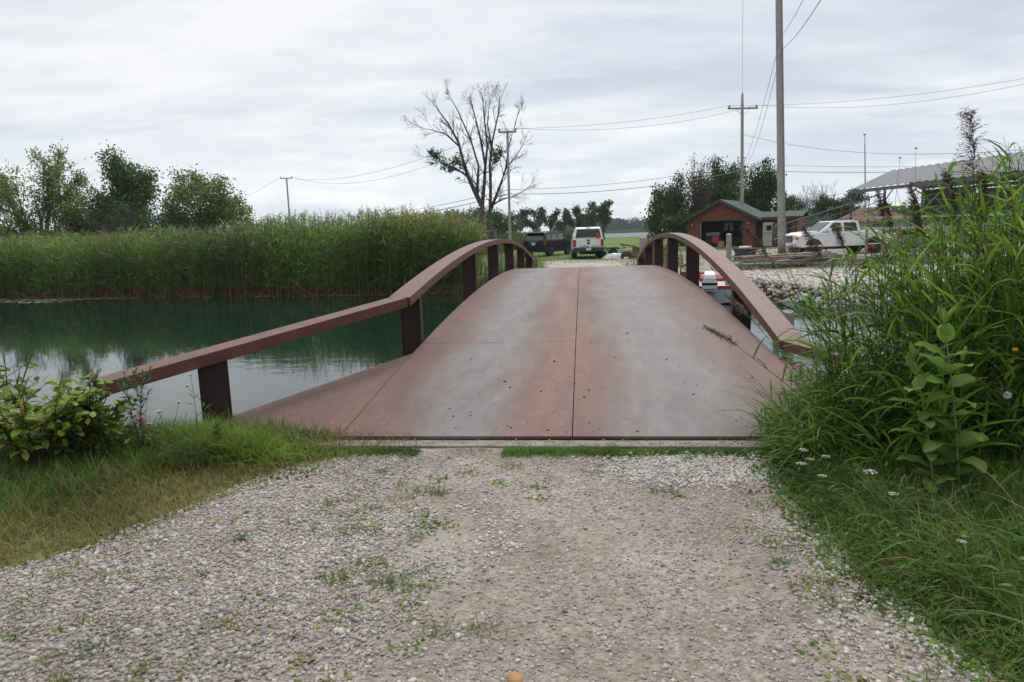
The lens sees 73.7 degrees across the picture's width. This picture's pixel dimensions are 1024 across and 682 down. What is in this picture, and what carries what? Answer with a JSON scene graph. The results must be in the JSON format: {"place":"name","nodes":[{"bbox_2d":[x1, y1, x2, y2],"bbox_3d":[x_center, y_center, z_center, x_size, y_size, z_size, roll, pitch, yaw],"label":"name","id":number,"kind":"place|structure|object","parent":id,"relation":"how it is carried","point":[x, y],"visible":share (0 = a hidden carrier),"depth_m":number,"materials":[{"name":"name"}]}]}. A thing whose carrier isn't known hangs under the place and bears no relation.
{"place":"outdoors","nodes":[
{"label":"outdoors","id":0,"kind":"place"},
{"bbox_2d":[0,223,998,439],"bbox_3d":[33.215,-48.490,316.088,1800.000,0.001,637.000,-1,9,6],"label":"water","id":1,"kind":"structure","parent":0,"point":[135,332],"depth_m":14.55,"materials":[{"name":"green liquid"}]},
{"bbox_2d":[0,200,495,298],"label":"reed bank","id":2,"kind":"structure","parent":1,"relation":"in","point":[389,249],"depth_m":26.39,"materials":[{"name":"green plant"}]},
{"bbox_2d":[680,264,731,303],"bbox_3d":[5.713,-1.692,20.214,1.770,1.183,4.847,0,9,14],"label":"motor boat","id":3,"kind":"object","parent":1,"relation":"on","point":[713,285],"visible":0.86,"depth_m":18.40,"materials":[{"name":"red paint"}]},
{"bbox_2d":[781,310,793,361],"bbox_3d":[3.798,0.597,9.457,0.175,2.062,0.176,-9,11,-38],"label":"timber piling","id":4,"kind":"object","parent":1,"relation":"in","point":[785,313],"visible":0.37,"depth_m":9.29,"materials":[{"name":"grey wood"}]},
{"bbox_2d":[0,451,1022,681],"bbox_3d":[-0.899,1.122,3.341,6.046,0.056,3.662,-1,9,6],"label":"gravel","id":5,"kind":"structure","parent":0,"point":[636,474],"depth_m":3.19,"materials":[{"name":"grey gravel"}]},
{"bbox_2d":[507,672,522,681],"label":"leaf stone","id":6,"kind":"object","parent":5,"relation":"on","point":[514,677],"visible":1,"depth_m":2.44,"materials":[{"name":"stone"}]},
{"bbox_2d":[0,229,1023,681],"bbox_3d":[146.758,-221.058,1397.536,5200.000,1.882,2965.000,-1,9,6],"label":"ground","id":7,"kind":"structure","parent":0,"point":[594,553],"depth_m":3.19,"materials":[{"name":"grey gravel"}]},
{"bbox_2d":[0,338,47,444],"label":"dogwood shrub","id":8,"kind":"object","parent":7,"relation":"on","point":[20,388],"visible":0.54,"depth_m":5.15,"materials":[{"name":"green plant"}]},
{"bbox_2d":[0,224,89,242],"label":"yellow green bush","id":9,"kind":"object","parent":7,"relation":"on","point":[53,232],"visible":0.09,"depth_m":64.63,"materials":[{"name":"grey plant"}]},
{"bbox_2d":[0,139,93,239],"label":"ash tree","id":10,"kind":"object","parent":7,"relation":"on","point":[52,197],"visible":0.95,"depth_m":68.96,"materials":[{"name":"green plant"}]},
{"bbox_2d":[0,372,95,470],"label":"dogwood shrub","id":11,"kind":"object","parent":7,"relation":"on","point":[43,437],"visible":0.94,"depth_m":4.69,"materials":[{"name":"green plant"}]},
{"bbox_2d":[61,423,86,468],"bbox_3d":[-3.101,0.769,4.819,0.234,0.384,0.167,3,10,27],"label":"goldenrod","id":12,"kind":"object","parent":7,"relation":"on","point":[71,447],"visible":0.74,"depth_m":4.81,"materials":[{"name":"green plant"}]},
{"bbox_2d":[56,202,101,240],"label":"yellow green bush","id":13,"kind":"object","parent":7,"relation":"on","point":[82,227],"visible":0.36,"depth_m":71.91,"materials":[{"name":"grey plant"}]},
{"bbox_2d":[58,213,117,238],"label":"dead bush","id":14,"kind":"object","parent":7,"relation":"on","point":[93,227],"visible":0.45,"depth_m":66.73,"materials":[{"name":"green plant"}]},
{"bbox_2d":[44,368,136,459],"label":"dogwood shrub","id":15,"kind":"object","parent":7,"relation":"on","point":[87,403],"visible":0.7,"depth_m":4.91,"materials":[{"name":"green plant"}]},
{"bbox_2d":[77,368,106,450],"bbox_3d":[-3.092,0.563,5.050,0.239,0.718,0.167,-1,9,6],"label":"goldenrod","id":16,"kind":"object","parent":7,"relation":"on","point":[100,369],"visible":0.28,"depth_m":5.01,"materials":[{"name":"green plant"}]},
{"bbox_2d":[92,402,117,465],"bbox_3d":[-2.886,0.692,4.833,0.162,0.518,0.167,-1,9,6],"label":"goldenrod","id":17,"kind":"object","parent":7,"relation":"on","point":[102,439],"visible":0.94,"depth_m":4.84,"materials":[{"name":"green plant"}]},
{"bbox_2d":[77,140,178,242],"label":"maple tree","id":18,"kind":"object","parent":7,"relation":"on","point":[128,190],"visible":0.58,"depth_m":73.21,"materials":[{"name":"green plant"}]},
{"bbox_2d":[97,203,163,237],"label":"dead bush","id":19,"kind":"object","parent":7,"relation":"on","point":[127,222],"visible":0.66,"depth_m":67.65,"materials":[{"name":"green plant"}]},
{"bbox_2d":[115,367,148,446],"bbox_3d":[-2.776,0.545,4.997,0.247,0.751,0.159,-1,9,6],"label":"goldenrod","id":20,"kind":"object","parent":7,"relation":"on","point":[125,387],"visible":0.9,"depth_m":4.98,"materials":[{"name":"green plant"}]},
{"bbox_2d":[124,364,155,454],"bbox_3d":[-2.676,0.546,4.968,0.224,0.751,0.163,-5,10,-21],"label":"goldenrod","id":21,"kind":"object","parent":7,"relation":"on","point":[141,421],"visible":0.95,"depth_m":4.95,"materials":[{"name":"green plant"}]},
{"bbox_2d":[155,163,256,240],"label":"round tree","id":22,"kind":"object","parent":7,"relation":"on","point":[210,212],"visible":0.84,"depth_m":78.18,"materials":[{"name":"green plant"}]},
{"bbox_2d":[210,421,224,440],"bbox_3d":[-2.202,0.735,5.167,0.174,0.287,0.167,-1,9,6],"label":"goldenrod","id":23,"kind":"object","parent":7,"relation":"on","point":[215,430],"visible":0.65,"depth_m":5.16,"materials":[{"name":"green plant"}]},
{"bbox_2d":[401,78,540,254],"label":"bare tree","id":24,"kind":"object","parent":7,"relation":"on","point":[435,156],"visible":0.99,"depth_m":60.86,"materials":[{"name":"brown plant"}]},
{"bbox_2d":[451,205,495,232],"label":"tree","id":25,"kind":"object","parent":7,"relation":"on","point":[473,211],"visible":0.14,"depth_m":152.48,"materials":[{"name":"green plant"}]},
{"bbox_2d":[471,207,526,236],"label":"tree","id":26,"kind":"object","parent":7,"relation":"on","point":[498,217],"visible":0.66,"depth_m":147.74,"materials":[{"name":"green plant"}]},
{"bbox_2d":[498,128,515,239],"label":"utility pole","id":27,"kind":"object","parent":7,"relation":"on","point":[507,132],"visible":0.91,"depth_m":57.01,"materials":[{"name":"brown wood"}]},
{"bbox_2d":[509,164,738,189],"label":"power line","id":28,"kind":"object","parent":27,"relation":"attached to","point":[616,183],"visible":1,"depth_m":60.10,"materials":[{"name":"metal"}]},
{"bbox_2d":[514,207,530,231],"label":"slender tree","id":29,"kind":"object","parent":7,"relation":"on","point":[522,212],"visible":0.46,"depth_m":161.74,"materials":[{"name":"green plant"}]},
{"bbox_2d":[518,206,548,231],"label":"slender tree","id":30,"kind":"object","parent":7,"relation":"on","point":[537,222],"visible":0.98,"depth_m":159.28,"materials":[{"name":"green plant"}]},
{"bbox_2d":[308,440,774,449],"bbox_3d":[0.037,1.139,5.348,6.100,0.752,0.295,-1,9,6],"label":"abutment","id":31,"kind":"object","parent":7,"relation":"on","point":[626,445],"visible":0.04,"depth_m":5.17,"materials":[{"name":"concrete"}]},
{"bbox_2d":[86,203,1000,245],"bbox_3d":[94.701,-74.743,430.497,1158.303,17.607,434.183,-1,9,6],"label":"treeline","id":32,"kind":"object","parent":7,"relation":"on","point":[621,224],"visible":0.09,"depth_m":605.29,"materials":[{"name":"green plant"}]},
{"bbox_2d":[522,231,570,255],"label":"parked suv","id":33,"kind":"object","parent":7,"relation":"on","point":[549,243],"visible":0.91,"depth_m":52.18,"materials":[{"name":"black paint"}]},
{"bbox_2d":[543,207,561,230],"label":"slender tree","id":34,"kind":"object","parent":7,"relation":"on","point":[550,223],"visible":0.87,"depth_m":163.55,"materials":[{"name":"green plant"}]},
{"bbox_2d":[554,208,571,230],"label":"slender tree","id":35,"kind":"object","parent":7,"relation":"on","point":[566,219],"visible":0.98,"depth_m":156.63,"materials":[{"name":"green plant"}]},
{"bbox_2d":[562,204,584,230],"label":"slender tree","id":36,"kind":"object","parent":7,"relation":"on","point":[575,210],"visible":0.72,"depth_m":158.73,"materials":[{"name":"green plant"}]},
{"bbox_2d":[567,227,603,258],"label":"pickup truck","id":37,"kind":"object","parent":7,"relation":"on","point":[585,240],"visible":0.98,"depth_m":44.66,"materials":[{"name":"white paint"}]},
{"bbox_2d":[577,200,601,226],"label":"slender tree","id":38,"kind":"object","parent":7,"relation":"on","point":[589,219],"visible":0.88,"depth_m":153.67,"materials":[{"name":"green plant"}]},
{"bbox_2d":[593,199,613,238],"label":"slender tree","id":39,"kind":"object","parent":7,"relation":"on","point":[603,211],"visible":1,"depth_m":148.68,"materials":[{"name":"green plant"}]},
{"bbox_2d":[602,253,626,258],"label":"silver tarp","id":40,"kind":"object","parent":7,"relation":"on","point":[614,255],"visible":0.81,"depth_m":43.81,"materials":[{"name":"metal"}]},
{"bbox_2d":[596,238,650,256],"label":"boat trailer","id":41,"kind":"object","parent":7,"relation":"on","point":[609,250],"visible":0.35,"depth_m":46.11,"materials":[{"name":"metal"}]},
{"bbox_2d":[620,243,639,258],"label":"log splitter","id":42,"kind":"object","parent":7,"relation":"on","point":[635,249],"visible":0.64,"depth_m":42.92,"materials":[{"name":"metal"}]},
{"bbox_2d":[640,168,710,244],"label":"willow tree","id":43,"kind":"object","parent":7,"relation":"on","point":[671,200],"visible":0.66,"depth_m":75.00,"materials":[{"name":"green plant"}]},
{"bbox_2d":[656,206,697,245],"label":"vine bush","id":44,"kind":"object","parent":7,"relation":"on","point":[672,225],"visible":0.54,"depth_m":69.59,"materials":[{"name":"green plant"}]},
{"bbox_2d":[676,152,716,214],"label":"dying tree","id":45,"kind":"object","parent":7,"relation":"on","point":[697,201],"visible":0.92,"depth_m":72.73,"materials":[{"name":"green plant"}]},
{"bbox_2d":[477,235,925,284],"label":"rough weeds","id":46,"kind":"object","parent":7,"relation":"on","point":[501,266],"visible":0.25,"depth_m":28.14,"materials":[{"name":"green plant"}]},
{"bbox_2d":[683,153,757,210],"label":"elm tree","id":47,"kind":"object","parent":7,"relation":"on","point":[727,187],"visible":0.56,"depth_m":76.48,"materials":[{"name":"green plant"}]},
{"bbox_2d":[726,233,731,259],"bbox_3d":[9.244,-3.808,29.116,0.246,1.541,0.242,-1,9,6],"label":"timber piling","id":48,"kind":"object","parent":7,"relation":"on","point":[728,244],"visible":0.71,"depth_m":29.00,"materials":[{"name":"grey wood"}]},
{"bbox_2d":[727,92,757,234],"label":"utility pole","id":49,"kind":"object","parent":7,"relation":"on","point":[742,158],"visible":0.8,"depth_m":63.94,"materials":[{"name":"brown wood"}]},
{"bbox_2d":[545,170,740,193],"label":"power line","id":50,"kind":"object","parent":49,"relation":"attached to","point":[638,187],"visible":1,"depth_m":60.80,"materials":[{"name":"metal"}]},
{"bbox_2d":[743,170,886,172],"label":"power line","id":51,"kind":"object","parent":49,"relation":"attached to","point":[830,172],"visible":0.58,"depth_m":56.57,"materials":[{"name":"metal"}]},
{"bbox_2d":[730,78,1023,105],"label":"power line","id":52,"kind":"object","parent":49,"relation":"attached to","point":[857,100],"visible":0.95,"depth_m":58.47,"materials":[{"name":"metal"}]},
{"bbox_2d":[744,134,1022,153],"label":"power line","id":53,"kind":"object","parent":49,"relation":"attached to","point":[883,153],"visible":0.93,"depth_m":50.09,"materials":[{"name":"metal"}]},
{"bbox_2d":[486,225,1000,253],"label":"marsh scrub","id":54,"kind":"object","parent":7,"relation":"on","point":[518,237],"visible":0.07,"depth_m":117.17,"materials":[{"name":"green plant"}]},
{"bbox_2d":[681,199,809,247],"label":"red garage","id":55,"kind":"structure","parent":7,"relation":"on","point":[715,216],"depth_m":59.82,"materials":[{"name":"brown wood"}]},
{"bbox_2d":[732,235,741,245],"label":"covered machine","id":56,"kind":"object","parent":55,"relation":"in","point":[736,239],"visible":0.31,"depth_m":61.67,"materials":[{"name":"black fabric"}]},
{"bbox_2d":[729,154,794,211],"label":"elm tree","id":57,"kind":"object","parent":7,"relation":"on","point":[763,185],"visible":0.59,"depth_m":75.08,"materials":[{"name":"green plant"}]},
{"bbox_2d":[702,324,824,394],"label":"plumed reed","id":58,"kind":"object","parent":7,"relation":"on","point":[716,332],"visible":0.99,"depth_m":5.59,"materials":[{"name":"brown plant"}]},
{"bbox_2d":[762,222,774,245],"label":"door","id":59,"kind":"structure","parent":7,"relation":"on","point":[768,230],"depth_m":58.48,"materials":[{"name":"white metal"}]},
{"bbox_2d":[723,292,836,385],"bbox_3d":[2.259,0.177,5.713,0.920,1.147,0.692,-1,9,6],"label":"plumed reed","id":60,"kind":"object","parent":7,"relation":"on","point":[729,298],"visible":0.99,"depth_m":5.88,"materials":[{"name":"brown plant"}]},
{"bbox_2d":[775,0,785,253],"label":"utility pole","id":61,"kind":"object","parent":7,"relation":"on","point":[781,217],"visible":0.89,"depth_m":30.13,"materials":[{"name":"grey wood"}]},
{"bbox_2d":[738,224,826,370],"bbox_3d":[2.466,-0.149,5.853,0.367,1.736,1.201,-9,11,-38],"label":"plumed reed","id":62,"kind":"object","parent":7,"relation":"on","point":[755,238],"visible":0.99,"depth_m":6.01,"materials":[{"name":"green plant"}]},
{"bbox_2d":[771,192,807,210],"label":"slim tree","id":63,"kind":"object","parent":7,"relation":"on","point":[799,205],"visible":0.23,"depth_m":108.58,"materials":[{"name":"green plant"}]},
{"bbox_2d":[781,462,807,490],"bbox_3d":[1.704,0.826,4.120,0.152,0.189,0.164,-1,9,6],"label":"wild carrot","id":64,"kind":"object","parent":7,"relation":"on","point":[799,468],"visible":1,"depth_m":4.11,"materials":[{"name":"green plant"}]},
{"bbox_2d":[793,448,820,478],"bbox_3d":[1.815,0.783,4.207,0.172,0.240,0.169,-1,9,6],"label":"wild carrot","id":65,"kind":"object","parent":7,"relation":"on","point":[805,469],"visible":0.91,"depth_m":4.22,"materials":[{"name":"green plant"}]},
{"bbox_2d":[801,180,839,224],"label":"dead sapling","id":66,"kind":"object","parent":7,"relation":"on","point":[811,203],"visible":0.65,"depth_m":114.01,"materials":[{"name":"green plant"}]},
{"bbox_2d":[803,264,844,266],"bbox_3d":[12.100,-2.892,26.404,1.545,0.102,0.253,7,17,28],"label":"timber","id":67,"kind":"object","parent":7,"relation":"on","point":[805,265],"visible":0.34,"depth_m":26.51,"materials":[{"name":"brown wood"}]},
{"bbox_2d":[769,261,839,264],"bbox_3d":[11.316,-3.026,26.560,2.826,0.100,0.277,-1,5,2],"label":"timber","id":68,"kind":"object","parent":67,"relation":"on","point":[796,263],"visible":0.43,"depth_m":26.42,"materials":[{"name":"wood"}]},
{"bbox_2d":[735,262,786,265],"bbox_3d":[9.363,-2.981,26.483,2.522,0.061,0.275,-1,12,5],"label":"timber","id":69,"kind":"object","parent":68,"relation":"on","point":[765,264],"visible":0.29,"depth_m":26.33,"materials":[{"name":"brown wood"}]},
{"bbox_2d":[775,256,847,261],"bbox_3d":[11.709,-3.179,26.675,2.849,0.087,0.232,-4,11,-5],"label":"timber","id":70,"kind":"object","parent":69,"relation":"on","point":[801,260],"visible":0.58,"depth_m":26.55,"materials":[{"name":"brown wood"}]},
{"bbox_2d":[814,474,841,507],"bbox_3d":[1.764,0.860,3.787,0.181,0.223,0.150,-1,9,6],"label":"wild carrot","id":71,"kind":"object","parent":7,"relation":"on","point":[827,489],"visible":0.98,"depth_m":3.80,"materials":[{"name":"green plant"}]},
{"bbox_2d":[773,193,882,250],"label":"gangway","id":72,"kind":"object","parent":7,"relation":"on","point":[833,215],"visible":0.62,"depth_m":44.87,"materials":[{"name":"metal"}]},
{"bbox_2d":[816,455,840,491],"bbox_3d":[1.842,0.804,3.999,0.141,0.261,0.155,-1,9,6],"label":"wild carrot","id":73,"kind":"object","parent":7,"relation":"on","point":[825,472],"visible":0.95,"depth_m":4.00,"materials":[{"name":"green plant"}]},
{"bbox_2d":[798,225,869,359],"bbox_3d":[2.724,-0.117,5.681,0.456,1.708,1.035,-1,9,6],"label":"plumed reed","id":74,"kind":"object","parent":7,"relation":"on","point":[806,234],"visible":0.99,"depth_m":5.92,"materials":[{"name":"brown plant"}]},
{"bbox_2d":[805,188,870,219],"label":"oak tree","id":75,"kind":"object","parent":7,"relation":"on","point":[821,202],"visible":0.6,"depth_m":103.53,"materials":[{"name":"green plant"}]},
{"bbox_2d":[786,220,892,252],"bbox_3d":[19.157,-6.101,40.526,6.000,2.040,2.460,-2,9,-4],"label":"pickup truck","id":76,"kind":"object","parent":7,"relation":"on","point":[822,232],"visible":0.66,"depth_m":39.59,"materials":[{"name":"white paint"}]},
{"bbox_2d":[831,223,878,365],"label":"plumed reed","id":77,"kind":"object","parent":7,"relation":"on","point":[838,236],"visible":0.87,"depth_m":5.79,"materials":[{"name":"brown plant"}]},
{"bbox_2d":[698,125,1023,675],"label":"reed thicket","id":78,"kind":"object","parent":7,"relation":"on","point":[867,395],"visible":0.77,"depth_m":4.33,"materials":[{"name":"green plant"}]},
{"bbox_2d":[742,265,983,306],"bbox_3d":[10.543,-1.133,20.784,7.621,1.956,9.501,-1,9,6],"label":"riprap","id":79,"kind":"object","parent":7,"relation":"on","point":[758,278],"visible":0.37,"depth_m":19.09,"materials":[{"name":"stone"}]},
{"bbox_2d":[854,469,883,505],"bbox_3d":[1.943,0.838,3.716,0.165,0.274,0.150,-9,11,-38],"label":"wild carrot","id":80,"kind":"object","parent":7,"relation":"on","point":[870,489],"visible":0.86,"depth_m":3.71,"materials":[{"name":"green plant"}]},
{"bbox_2d":[852,190,907,377],"bbox_3d":[3.074,-0.243,5.567,0.693,1.968,0.551,-3,9,-6],"label":"plumed reed","id":81,"kind":"object","parent":7,"relation":"on","point":[878,196],"visible":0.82,"depth_m":5.58,"materials":[{"name":"brown plant"}]},
{"bbox_2d":[856,199,915,403],"bbox_3d":[2.962,-0.191,5.468,0.351,1.902,0.642,-1,9,6],"label":"plumed reed","id":82,"kind":"object","parent":7,"relation":"on","point":[886,210],"visible":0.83,"depth_m":5.39,"materials":[{"name":"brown plant"}]},
{"bbox_2d":[894,183,925,284],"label":"plumed reed","id":83,"kind":"object","parent":7,"relation":"on","point":[909,186],"visible":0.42,"depth_m":5.27,"materials":[{"name":"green plant"}]},
{"bbox_2d":[904,192,927,329],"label":"plumed reed","id":84,"kind":"object","parent":7,"relation":"on","point":[917,209],"visible":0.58,"depth_m":5.18,"materials":[{"name":"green plant"}]},
{"bbox_2d":[884,226,949,248],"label":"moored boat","id":85,"kind":"object","parent":7,"relation":"on","point":[904,234],"visible":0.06,"depth_m":45.87,"materials":[{"name":"white glass"}]},
{"bbox_2d":[886,341,962,498],"bbox_3d":[2.278,0.490,3.780,0.317,0.954,0.315,-5,9,-18],"label":"milkweed","id":86,"kind":"object","parent":7,"relation":"on","point":[919,381],"visible":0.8,"depth_m":3.79,"materials":[{"name":"green plant"}]},
{"bbox_2d":[849,151,1023,251],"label":"pavilion","id":87,"kind":"object","parent":7,"relation":"on","point":[925,175],"visible":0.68,"depth_m":40.41,"materials":[{"name":"grey metal"}]},
{"bbox_2d":[923,187,975,222],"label":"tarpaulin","id":88,"kind":"object","parent":87,"relation":"hanging from","point":[935,202],"visible":0.29,"depth_m":43.64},
{"bbox_2d":[979,186,1022,222],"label":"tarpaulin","id":89,"kind":"object","parent":87,"relation":"hanging from","point":[1002,195],"visible":0.16,"depth_m":39.38,"materials":[{"name":"fabric"}]},
{"bbox_2d":[862,212,1022,255],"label":"dock railing","id":90,"kind":"object","parent":7,"relation":"on","point":[882,245],"visible":0.29,"depth_m":34.23,"materials":[{"name":"grey wood"}]},
{"bbox_2d":[928,168,963,320],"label":"plumed reed","id":91,"kind":"object","parent":7,"relation":"on","point":[951,193],"visible":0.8,"depth_m":4.86,"materials":[{"name":"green plant"}]},
{"bbox_2d":[915,305,989,501],"bbox_3d":[2.404,0.384,3.729,0.396,1.137,0.348,5,11,37],"label":"milkweed","id":92,"kind":"object","parent":7,"relation":"on","point":[945,331],"visible":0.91,"depth_m":3.74,"materials":[{"name":"green plant"}]},
{"bbox_2d":[939,106,993,325],"bbox_3d":[3.146,-0.412,4.785,0.326,2.339,0.778,7,12,44],"label":"plumed reed","id":93,"kind":"object","parent":7,"relation":"on","point":[969,122],"visible":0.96,"depth_m":4.55,"materials":[{"name":"brown plant"}]},
{"bbox_2d":[961,168,1022,373],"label":"plumed reed","id":94,"kind":"object","parent":7,"relation":"on","point":[984,187],"visible":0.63,"depth_m":4.66,"materials":[{"name":"brown plant"}]},
{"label":"timber","id":95,"kind":"object","parent":7,"relation":"on","visible":0},
{"bbox_2d":[763,256,822,261],"bbox_3d":[11.010,-3.205,26.814,2.196,0.115,0.226,-2,6,20],"label":"timber","id":96,"kind":"object","parent":95,"relation":"on","point":[807,258],"visible":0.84,"depth_m":26.62,"materials":[{"name":"wood"}]},
{"bbox_2d":[770,255,817,257],"bbox_3d":[10.859,-3.258,26.299,1.780,0.064,0.160,-1,10,5],"label":"timber","id":97,"kind":"object","parent":96,"relation":"on","point":[792,256],"visible":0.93,"depth_m":26.24,"materials":[{"name":"wood"}]},
{"bbox_2d":[0,408,1023,681],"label":"grass","id":98,"kind":"structure","parent":0,"point":[270,444],"depth_m":3.79,"materials":[{"name":"green plant"}]},
{"bbox_2d":[0,0,1023,236],"label":"sky","id":99,"kind":"structure","parent":0,"point":[255,93],"materials":[{"name":"white"}]},
{"bbox_2d":[322,274,779,445],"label":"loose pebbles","id":100,"kind":"object","parent":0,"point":[637,430],"visible":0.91,"depth_m":5.27,"materials":[{"name":"gravel"}]},
{"bbox_2d":[92,233,1022,439],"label":"footbridge","id":101,"kind":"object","parent":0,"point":[519,325],"visible":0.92,"depth_m":6.94,"materials":[{"name":"paint"}]},
{"bbox_2d":[733,246,763,259],"bbox_3d":[11.360,-4.196,32.988,0.660,0.765,1.756,-6,10,-23],"label":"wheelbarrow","id":102,"kind":"object","parent":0,"point":[742,250],"visible":0.69,"depth_m":32.84,"materials":[{"name":"grey metal"}]},
{"bbox_2d":[863,133,866,229],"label":"flagpole","id":103,"kind":"object","parent":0,"point":[864,134],"visible":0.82,"depth_m":72.03,"materials":[{"name":"metal"}]},
{"bbox_2d":[835,207,911,229],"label":"brown roofed house","id":104,"kind":"structure","parent":0,"point":[872,223],"depth_m":82.69,"materials":[{"name":"beige"}]},
{"label":"timber","id":105,"kind":"object","parent":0,"visible":0},
{"bbox_2d":[737,258,764,261],"bbox_3d":[10.102,-3.260,27.369,2.190,0.111,0.184,-4,4,-9],"label":"timber","id":106,"kind":"object","parent":105,"relation":"on","point":[747,260],"visible":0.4,"depth_m":27.19,"materials":[{"name":"wood"}]},
{"bbox_2d":[742,252,811,258],"bbox_3d":[10.720,-3.470,27.664,2.675,0.088,0.272,-3,11,4],"label":"timber","id":107,"kind":"object","parent":106,"relation":"on","point":[769,255],"visible":0.84,"depth_m":27.57,"materials":[{"name":"wood"}]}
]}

